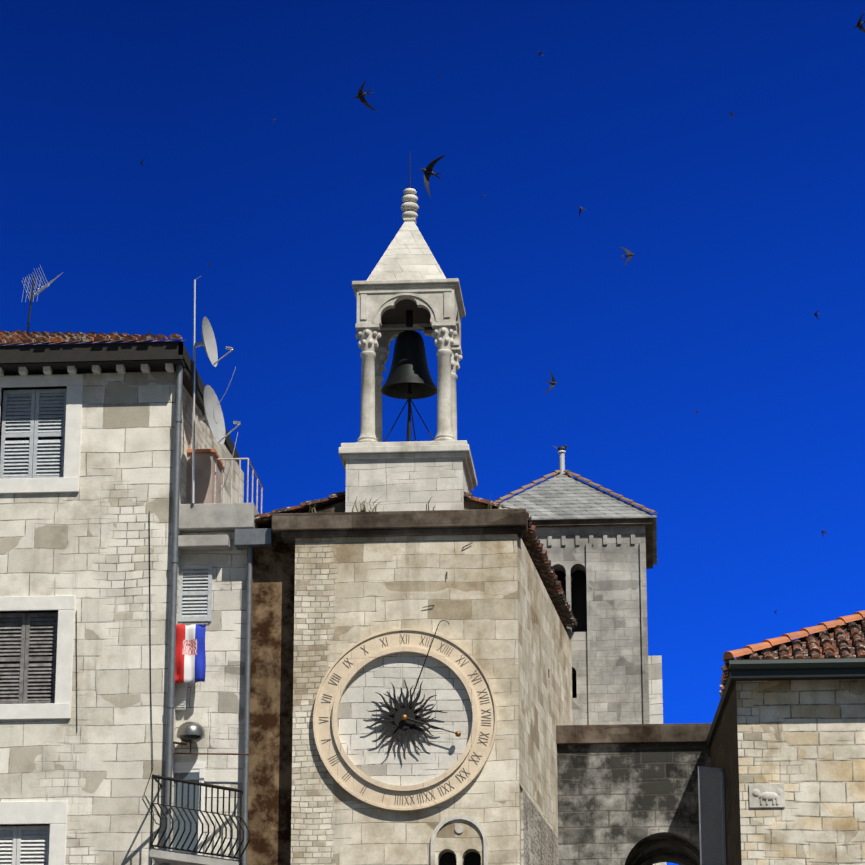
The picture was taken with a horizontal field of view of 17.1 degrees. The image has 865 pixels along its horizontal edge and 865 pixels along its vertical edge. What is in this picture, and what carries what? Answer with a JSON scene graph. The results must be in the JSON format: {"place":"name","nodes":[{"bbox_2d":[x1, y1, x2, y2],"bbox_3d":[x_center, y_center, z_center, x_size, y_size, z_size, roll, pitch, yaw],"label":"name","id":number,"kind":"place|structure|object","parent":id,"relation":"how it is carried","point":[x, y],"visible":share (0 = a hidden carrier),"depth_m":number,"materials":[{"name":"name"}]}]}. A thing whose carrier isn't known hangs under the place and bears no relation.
{"place":"outdoors","nodes":[
{"label":"outdoors","id":0,"kind":"place"},
{"bbox_2d":[355,81,375,110],"bbox_3d":[-0.769,-3.801,32.569,0.235,0.112,0.439,-20,-50,1],"label":"bird","id":1,"kind":"object","parent":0,"point":[361,95],"visible":1,"depth_m":32.59},
{"bbox_2d":[307,499,493,512],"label":"clock tower gable wall","id":2,"kind":"structure","parent":0,"point":[340,506],"depth_m":41.97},
{"bbox_2d":[401,714,460,736],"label":"clock hand ornaments","id":3,"kind":"object","parent":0,"point":[404,718],"visible":1,"depth_m":40.46},
{"bbox_2d":[0,0,864,864],"label":"sky","id":4,"kind":"structure","parent":0,"point":[745,227],"materials":[{"name":"blue"}]},
{"bbox_2d":[421,154,445,197],"bbox_3d":[-0.011,-2.434,27.069,0.235,0.439,0.112,20,10,1],"label":"bird","id":5,"kind":"object","parent":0,"point":[428,172],"visible":1,"depth_m":27.08},
{"bbox_2d":[521,789,557,864],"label":"brick wall","id":6,"kind":"structure","parent":0,"point":[539,842],"depth_m":41.98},
{"bbox_2d":[544,370,557,393],"bbox_3d":[2.000,-0.840,48.580,0.235,0.435,0.040,10,-10,1],"label":"bird","id":7,"kind":"object","parent":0,"point":[553,383],"visible":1,"depth_m":48.57},
{"bbox_2d":[618,246,634,265],"bbox_3d":[2.772,-2.517,41.002,0.235,0.435,0.040,-10,-45,1],"label":"bird","id":8,"kind":"object","parent":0,"point":[629,254],"visible":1,"depth_m":40.99},
{"bbox_2d":[648,655,666,864],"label":"house wall","id":9,"kind":"structure","parent":0,"point":[655,691],"depth_m":56.76,"materials":[{"name":"stone"}]},
{"bbox_2d":[698,766,725,864],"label":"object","id":10,"kind":"object","parent":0,"point":[712,835],"visible":0.98,"depth_m":42.42,"materials":[{"name":"grey metal"}]},
{"bbox_2d":[736,679,864,864],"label":"house wall","id":11,"kind":"structure","parent":0,"point":[803,741],"depth_m":40.07,"materials":[{"name":"beige stone"}]},
{"bbox_2d":[711,682,740,864],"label":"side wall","id":12,"kind":"structure","parent":11,"relation":"attached to","point":[724,750],"depth_m":41.50,"materials":[{"name":"stone"}]},
{"bbox_2d":[749,784,784,807],"bbox_3d":[4.637,5.033,39.968,0.488,0.325,0.049,-1,-17,4],"label":"relief plaque","id":13,"kind":"object","parent":11,"relation":"attached to","point":[766,795],"visible":1,"depth_m":39.96,"materials":[{"name":"stone"}]},
{"bbox_2d":[707,671,864,746],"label":"eaves","id":14,"kind":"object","parent":11,"relation":"attached to","point":[727,691],"depth_m":41.21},
{"bbox_2d":[729,658,864,678],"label":"rain gutter","id":15,"kind":"object","parent":14,"relation":"attached to","point":[800,668],"visible":1,"depth_m":40.03,"materials":[{"name":"grey metal"}]},
{"bbox_2d":[719,617,864,695],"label":"tiled roof","id":16,"kind":"structure","parent":11,"relation":"on","point":[847,640],"depth_m":40.81,"materials":[{"name":"brown tile"}]},
{"bbox_2d":[723,610,864,659],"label":"roof ridge tiles","id":17,"kind":"object","parent":16,"relation":"on","point":[789,637],"visible":0.98,"depth_m":41.09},
{"bbox_2d":[854,12,864,32],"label":"bird","id":18,"kind":"object","parent":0,"point":[860,26],"visible":1,"depth_m":40.23},
{"label":"paved ground of the square","id":19,"kind":"structure","parent":0,"visible":0},
{"bbox_2d":[0,371,243,864],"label":"building wall","id":20,"kind":"structure","parent":19,"relation":"on","point":[87,546],"depth_m":41.14,"materials":[{"name":"beige stone"}]},
{"bbox_2d":[0,826,49,864],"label":"window shutters","id":21,"kind":"object","parent":20,"relation":"on","point":[24,845],"depth_m":40.30,"materials":[{"name":"white wood"}]},
{"bbox_2d":[0,612,57,703],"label":"shutters","id":22,"kind":"object","parent":20,"relation":"on","point":[23,638],"depth_m":41.08,"materials":[{"name":"grey wood"}]},
{"bbox_2d":[0,389,66,478],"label":"shutters","id":23,"kind":"object","parent":20,"relation":"on","point":[35,456],"depth_m":42.05,"materials":[{"name":"grey wood"}]},
{"bbox_2d":[0,374,82,864],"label":"window frames","id":24,"kind":"structure","parent":20,"relation":"attached to","point":[53,814],"depth_m":41.08,"materials":[{"name":"white stone"}]},
{"bbox_2d":[0,363,173,375],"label":"eave brackets","id":25,"kind":"object","parent":20,"relation":"attached to","point":[96,369],"visible":0.94,"depth_m":41.98,"materials":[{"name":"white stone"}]},
{"bbox_2d":[0,330,183,344],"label":"tiled roof","id":26,"kind":"structure","parent":20,"relation":"on","point":[17,337],"depth_m":42.14,"materials":[{"name":"brown tile"}]},
{"bbox_2d":[26,274,34,332],"bbox_3d":[-6.168,-1.936,44.228,0.099,1.036,0.036,-1,-17,4],"label":"antenna mast","id":27,"kind":"object","parent":26,"relation":"on","point":[28,323],"visible":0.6,"depth_m":44.22,"materials":[{"name":"grey metal"}]},
{"bbox_2d":[21,266,61,301],"bbox_3d":[-5.977,-2.311,44.182,0.392,0.793,1.934,5,-18,-16],"label":"television antenna","id":28,"kind":"object","parent":27,"relation":"attached to","point":[43,287],"visible":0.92,"depth_m":44.33,"materials":[{"name":"grey metal"}]},
{"bbox_2d":[0,341,238,464],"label":"eaves","id":29,"kind":"object","parent":20,"relation":"attached to","point":[105,357],"visible":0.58,"depth_m":41.86,"materials":[{"name":"grey stone"}]},
{"bbox_2d":[76,511,186,864],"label":"facade cables","id":30,"kind":"object","parent":20,"relation":"attached to","point":[150,684],"visible":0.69,"depth_m":40.78,"materials":[{"name":"metal"}]},
{"bbox_2d":[163,365,182,864],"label":"drainpipe","id":31,"kind":"object","parent":20,"relation":"attached to","point":[174,562],"visible":0.79,"depth_m":40.93,"materials":[{"name":"grey metal"}]},
{"bbox_2d":[175,624,205,683],"bbox_3d":[-3.479,3.168,41.263,0.472,0.853,0.126,-1,-17,4],"label":"flag","id":32,"kind":"object","parent":20,"relation":"attached to","point":[190,661],"visible":0.94,"depth_m":41.26,"materials":[{"name":"multicoloured fabric"}]},
{"bbox_2d":[192,276,240,503],"bbox_3d":[-3.170,-0.707,42.292,0.865,3.516,0.141,-7,-18,22],"label":"satellite dish pole and arms","id":33,"kind":"object","parent":20,"relation":"attached to","point":[198,344],"visible":0.92,"depth_m":42.38},
{"bbox_2d":[202,316,224,443],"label":"satellite dishes","id":34,"kind":"object","parent":33,"relation":"attached to","point":[215,420],"visible":0.98,"depth_m":42.41,"materials":[{"name":"grey metal"}]},
{"bbox_2d":[214,367,237,494],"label":"dish coax cables","id":35,"kind":"object","parent":33,"relation":"attached to","point":[235,442],"visible":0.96,"depth_m":41.92,"materials":[{"name":"black plastic"}]},
{"bbox_2d":[175,532,246,860],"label":"building wall","id":36,"kind":"structure","parent":19,"relation":"on","point":[215,706],"depth_m":41.37,"materials":[{"name":"beige stone"}]},
{"bbox_2d":[175,683,186,710],"bbox_3d":[-3.627,3.704,41.365,0.197,0.556,0.115,-1,-17,4],"label":"wall vent grille","id":37,"kind":"object","parent":36,"relation":"attached to","point":[180,696],"depth_m":41.29,"materials":[{"name":"grey metal"}]},
{"bbox_2d":[174,762,204,854],"bbox_3d":[-3.630,5.367,40.917,0.770,1.384,0.050,-1,-17,4],"label":"balcony door frame","id":38,"kind":"object","parent":36,"relation":"in","point":[189,767],"visible":0.48,"depth_m":41.05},
{"bbox_2d":[172,772,198,853],"bbox_3d":[-3.665,5.440,40.897,0.700,1.234,0.012,-1,-17,4],"label":"balcony door glass","id":39,"kind":"object","parent":38,"relation":"in","point":[190,776],"visible":0.29,"depth_m":40.90,"materials":[{"name":"grey glass"}]},
{"bbox_2d":[149,848,240,864],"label":"balcony slab","id":40,"kind":"structure","parent":36,"relation":"attached to","point":[159,856],"depth_m":39.78,"materials":[{"name":"grey stone"}]},
{"bbox_2d":[150,774,249,861],"bbox_3d":[-3.203,5.346,40.035,1.231,1.030,1.643,-1,-17,4],"label":"balcony railing","id":41,"kind":"object","parent":40,"relation":"on","point":[188,782],"visible":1,"depth_m":39.94,"materials":[{"name":"black metal"}]},
{"bbox_2d":[178,565,212,621],"bbox_3d":[-3.439,2.333,41.805,0.482,0.837,0.046,-1,-17,4],"label":"window shutter","id":42,"kind":"object","parent":36,"relation":"attached to","point":[195,609],"visible":1,"depth_m":41.79,"materials":[{"name":"grey wood"}]},
{"bbox_2d":[186,453,221,503],"bbox_3d":[-3.421,0.875,43.051,0.400,0.922,0.900,-1,-17,4],"label":"chimney","id":43,"kind":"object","parent":36,"relation":"on","point":[204,475],"depth_m":42.66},
{"bbox_2d":[187,449,224,469],"bbox_3d":[-3.421,0.410,43.192,0.480,0.050,0.980,-1,-17,4],"label":"wall coping","id":44,"kind":"object","parent":43,"relation":"on","point":[214,452],"visible":0.36,"depth_m":42.73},
{"bbox_2d":[173,741,248,754],"bbox_3d":[-3.161,4.512,41.134,1.160,0.290,0.518,-1,-17,4],"label":"lamp bracket","id":45,"kind":"object","parent":36,"relation":"attached to","point":[180,743],"visible":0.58,"depth_m":40.87,"materials":[{"name":"metal"}]},
{"bbox_2d":[179,735,201,742],"bbox_3d":[-3.433,4.318,40.962,0.340,0.187,0.331,-1,-17,4],"label":"street lamp glass bowl","id":46,"kind":"object","parent":45,"relation":"attached to","point":[190,738],"visible":0.52,"depth_m":40.85,"materials":[{"name":"black"}]},
{"bbox_2d":[177,722,204,738],"bbox_3d":[-3.433,4.223,40.991,0.410,0.220,0.404,-1,-17,4],"label":"lamp shade","id":47,"kind":"object","parent":45,"relation":"attached to","point":[190,728],"visible":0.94,"depth_m":40.84,"materials":[{"name":"silver metal"}]},
{"bbox_2d":[178,503,258,550],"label":"narrow house roof slab and canopy","id":48,"kind":"structure","parent":36,"relation":"attached to","point":[213,517],"depth_m":41.90,"materials":[{"name":"grey concrete"}]},
{"bbox_2d":[214,458,263,513],"bbox_3d":[-2.872,0.947,42.900,0.505,0.696,1.664,-1,-17,4],"label":"terrace railing","id":49,"kind":"object","parent":36,"relation":"on","point":[248,462],"visible":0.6,"depth_m":42.18,"materials":[{"name":"metal"}]},
{"bbox_2d":[234,528,273,864],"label":"drainpipe","id":50,"kind":"object","parent":36,"relation":"attached to","point":[249,540],"visible":0.88,"depth_m":41.45,"materials":[{"name":"grey metal"}]},
{"bbox_2d":[247,536,294,864],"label":"wall","id":51,"kind":"structure","parent":19,"relation":"on","point":[271,718],"depth_m":41.23,"materials":[{"name":"brown stone"}]},
{"bbox_2d":[291,534,572,864],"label":"clock tower wall","id":52,"kind":"structure","parent":19,"relation":"on","point":[488,598],"depth_m":41.11,"materials":[{"name":"beige stone"}]},
{"bbox_2d":[272,509,527,542],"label":"cornice","id":53,"kind":"structure","parent":52,"relation":"attached to","point":[288,527],"depth_m":41.41,"materials":[{"name":"grey stone"}]},
{"bbox_2d":[306,495,500,512],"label":"grass tufts","id":54,"kind":"object","parent":52,"relation":"on","point":[375,507],"visible":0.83,"depth_m":41.53,"materials":[{"name":"green plant"}]},
{"bbox_2d":[337,653,472,785],"bbox_3d":[-0.384,4.053,40.688,1.940,1.940,0.030,-1,-17,4],"label":"clock face","id":55,"kind":"object","parent":52,"relation":"attached to","point":[364,752],"visible":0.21,"depth_m":40.67},
{"bbox_2d":[365,679,447,758],"bbox_3d":[-0.375,4.043,40.637,1.193,1.150,0.112,-1,-17,4],"label":"sun ornament","id":56,"kind":"object","parent":55,"relation":"attached to","point":[397,711],"visible":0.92,"depth_m":40.59,"materials":[{"name":"black metal"}]},
{"bbox_2d":[405,620,454,733],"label":"clock hands","id":57,"kind":"object","parent":55,"relation":"attached to","point":[416,686],"visible":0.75,"depth_m":40.60,"materials":[{"name":"black metal"}]},
{"bbox_2d":[313,628,496,810],"bbox_3d":[-0.389,4.037,40.635,2.600,2.600,0.120,-1,-17,4],"label":"clock ring","id":58,"kind":"object","parent":52,"relation":"attached to","point":[358,779],"visible":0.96,"depth_m":40.60,"materials":[{"name":"beige stone"}]},
{"bbox_2d":[319,634,490,804],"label":"roman numerals","id":59,"kind":"object","parent":58,"relation":"attached to","point":[477,742],"visible":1,"depth_m":40.56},
{"bbox_2d":[345,457,469,511],"bbox_3d":[-0.345,1.172,42.511,1.700,1.130,1.750,-1,-17,4],"label":"bell tower base","id":60,"kind":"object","parent":52,"relation":"on","point":[413,484],"depth_m":41.73,"materials":[{"name":"beige stone"}]},
{"bbox_2d":[338,440,476,490],"bbox_3d":[-0.345,0.517,42.709,1.900,0.240,1.950,-1,-17,4],"label":"stone ledge","id":61,"kind":"object","parent":60,"relation":"on","point":[404,450],"visible":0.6,"depth_m":41.81,"materials":[{"name":"beige stone"}]},
{"bbox_2d":[355,321,462,442],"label":"columns","id":62,"kind":"structure","parent":61,"relation":"on","point":[373,356],"depth_m":42.53,"materials":[{"name":"beige stone"}]},
{"bbox_2d":[378,327,433,441],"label":"bell beam and braces","id":63,"kind":"structure","parent":62,"relation":"attached to","point":[409,401],"depth_m":42.87,"materials":[{"name":"black metal"}]},
{"bbox_2d":[381,310,436,398],"bbox_3d":[-0.345,-1.182,43.223,0.853,1.370,0.853,-1,-17,4],"label":"bronze bell","id":64,"kind":"object","parent":63,"relation":"hanging from","point":[409,374],"visible":0.88,"depth_m":43.03,"materials":[{"name":"black metal"}]},
{"bbox_2d":[357,286,460,353],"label":"arches","id":65,"kind":"structure","parent":62,"relation":"on","point":[439,303],"depth_m":42.72,"materials":[{"name":"beige stone"}]},
{"bbox_2d":[381,299,430,323],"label":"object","id":66,"kind":"structure","parent":65,"relation":"attached to","point":[396,314],"depth_m":43.57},
{"bbox_2d":[352,278,465,318],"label":"cornice","id":67,"kind":"structure","parent":65,"relation":"on","point":[454,282],"depth_m":42.74,"materials":[{"name":"beige stone"}]},
{"bbox_2d":[366,218,445,280],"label":"pyramid roof","id":68,"kind":"structure","parent":67,"relation":"on","point":[407,254],"depth_m":43.20,"materials":[{"name":"beige stone"}]},
{"bbox_2d":[401,188,418,218],"bbox_3d":[-0.345,-3.473,43.917,0.280,0.501,0.273,-1,-17,4],"label":"finial","id":69,"kind":"object","parent":68,"relation":"on","point":[409,207],"visible":0.9,"depth_m":43.83,"materials":[{"name":"beige stone"}]},
{"bbox_2d":[409,165,410,187],"bbox_3d":[-0.345,-3.997,44.076,0.021,0.634,0.024,-1,-17,4],"label":"lightning rod","id":70,"kind":"object","parent":69,"relation":"on","point":[409,177],"visible":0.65,"depth_m":44.04,"materials":[{"name":"metal"}]},
{"bbox_2d":[254,491,577,628],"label":"roof tiles","id":71,"kind":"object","parent":52,"relation":"on","point":[542,563],"depth_m":43.29,"materials":[{"name":"brown tile"}]},
{"bbox_2d":[431,815,487,864],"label":"window arch frame","id":72,"kind":"object","parent":52,"relation":"attached to","point":[459,829],"visible":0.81,"depth_m":40.15,"materials":[{"name":"stone"}]},
{"bbox_2d":[439,852,480,864],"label":"arched window openings","id":73,"kind":"object","parent":52,"relation":"attached to","point":[470,858],"depth_m":40.36,"materials":[{"name":"black"}]},
{"bbox_2d":[422,542,548,676],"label":"iron wall hooks","id":74,"kind":"object","parent":52,"relation":"attached to","point":[446,578],"visible":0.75,"depth_m":41.11,"materials":[{"name":"black metal"}]},
{"bbox_2d":[536,525,652,864],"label":"bell tower walls","id":75,"kind":"structure","parent":19,"relation":"on","point":[610,658],"depth_m":48.53,"materials":[{"name":"grey stone"}]},
{"bbox_2d":[554,570,586,697],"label":"arched windows","id":76,"kind":"structure","parent":75,"relation":"in","point":[579,595],"depth_m":49.16,"materials":[{"name":"black"}]},
{"bbox_2d":[500,474,656,564],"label":"tower roof","id":77,"kind":"structure","parent":75,"relation":"on","point":[562,497],"depth_m":49.56,"materials":[{"name":"grey stone"}]},
{"bbox_2d":[558,450,565,473],"bbox_3d":[2.287,0.559,50.906,0.143,0.485,0.150,-1,-17,4],"label":"chimney pipe","id":78,"kind":"object","parent":77,"relation":"on","point":[561,460],"visible":0.81,"depth_m":50.88,"materials":[{"name":"white stone"}]},
{"bbox_2d":[554,445,566,449],"bbox_3d":[2.252,0.275,50.995,0.268,0.110,0.070,-1,-17,4],"label":"perched bird","id":79,"kind":"object","parent":78,"relation":"on","point":[562,447],"visible":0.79,"depth_m":50.97},
{"bbox_2d":[495,470,656,513],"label":"roof ridge tiles","id":80,"kind":"object","parent":77,"relation":"on","point":[571,474],"visible":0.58,"depth_m":50.01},
{"bbox_2d":[531,518,652,568],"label":"eaves","id":81,"kind":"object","parent":75,"relation":"attached to","point":[647,522],"depth_m":48.97,"materials":[{"name":"grey stone"}]},
{"bbox_2d":[557,743,710,864],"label":"arch wall","id":82,"kind":"structure","parent":19,"relation":"on","point":[628,804],"depth_m":45.18,"materials":[{"name":"stone"}]},
{"bbox_2d":[556,723,711,744],"bbox_3d":[3.314,5.221,46.959,2.565,0.294,3.400,-1,-17,4],"label":"wall coping","id":83,"kind":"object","parent":82,"relation":"on","point":[632,733],"depth_m":45.34,"materials":[{"name":"grey stone"}]}
]}

